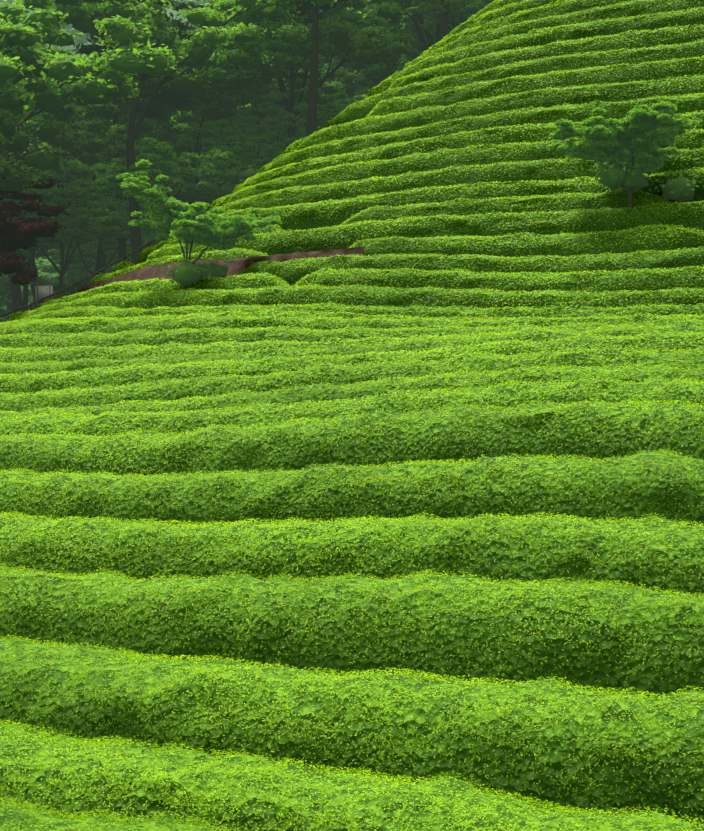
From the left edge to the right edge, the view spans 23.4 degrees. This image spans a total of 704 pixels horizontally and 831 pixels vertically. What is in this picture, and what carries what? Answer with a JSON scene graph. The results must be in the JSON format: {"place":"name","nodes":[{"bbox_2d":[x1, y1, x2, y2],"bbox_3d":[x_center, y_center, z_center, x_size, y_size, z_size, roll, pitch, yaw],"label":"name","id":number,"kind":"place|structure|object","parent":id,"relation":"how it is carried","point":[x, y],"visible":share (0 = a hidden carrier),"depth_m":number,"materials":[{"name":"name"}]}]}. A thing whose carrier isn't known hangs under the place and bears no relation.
{"place":"outdoors","nodes":[
{"label":"outdoors","id":0,"kind":"place"},
{"bbox_2d":[301,200,703,230],"bbox_3d":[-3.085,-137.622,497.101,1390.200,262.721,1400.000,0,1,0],"label":"terrain ground","id":1,"kind":"structure","parent":0,"point":[678,202],"depth_m":45.03,"materials":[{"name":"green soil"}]},
{"bbox_2d":[34,285,52,305],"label":"sign posts","id":2,"kind":"object","parent":1,"relation":"on","point":[42,291],"visible":0.56,"depth_m":70.19,"materials":[{"name":"silver metal"}]},
{"bbox_2d":[0,231,169,316],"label":"stair handrail","id":3,"kind":"object","parent":1,"relation":"on","point":[83,279],"visible":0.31,"depth_m":70.04,"materials":[{"name":"brown wood"}]},
{"bbox_2d":[0,0,403,311],"bbox_3d":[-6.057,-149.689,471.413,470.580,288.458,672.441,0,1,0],"label":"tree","id":4,"kind":"object","parent":1,"relation":"on","point":[83,38],"depth_m":279.73,"materials":[{"name":"green plant"}]},
{"bbox_2d":[78,247,363,293],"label":"dirt path","id":5,"kind":"structure","parent":1,"relation":"on","point":[238,265],"depth_m":53.44,"materials":[{"name":"brown soil"}]},
{"bbox_2d":[35,0,411,256],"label":"forest pine leaves","id":6,"kind":"object","parent":1,"relation":"on","point":[168,97],"depth_m":81.27,"materials":[{"name":"green plant"}]},
{"bbox_2d":[0,0,644,322],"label":"trees","id":7,"kind":"object","parent":1,"relation":"on","point":[15,296],"visible":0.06,"depth_m":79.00,"materials":[{"name":"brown plant"}]},
{"bbox_2d":[0,176,69,285],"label":"maple tree leaves","id":8,"kind":"object","parent":7,"relation":"attached to","point":[17,234],"visible":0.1,"depth_m":71.29,"materials":[{"name":"red plant"}]},
{"bbox_2d":[0,0,703,830],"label":"tea hedge rows","id":9,"kind":"object","parent":1,"relation":"on","point":[656,642],"visible":0.69,"depth_m":19.59,"materials":[{"name":"green plant"}]},
{"bbox_2d":[0,0,703,830],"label":"tea bushes","id":10,"kind":"object","parent":9,"relation":"attached to","point":[320,538],"visible":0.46,"depth_m":19.20,"materials":[{"name":"green plant"}]},
{"bbox_2d":[0,0,703,321],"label":"young tree leaves","id":11,"kind":"object","parent":1,"relation":"on","point":[661,125],"visible":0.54,"depth_m":51.53,"materials":[{"name":"green plant"}]}
]}

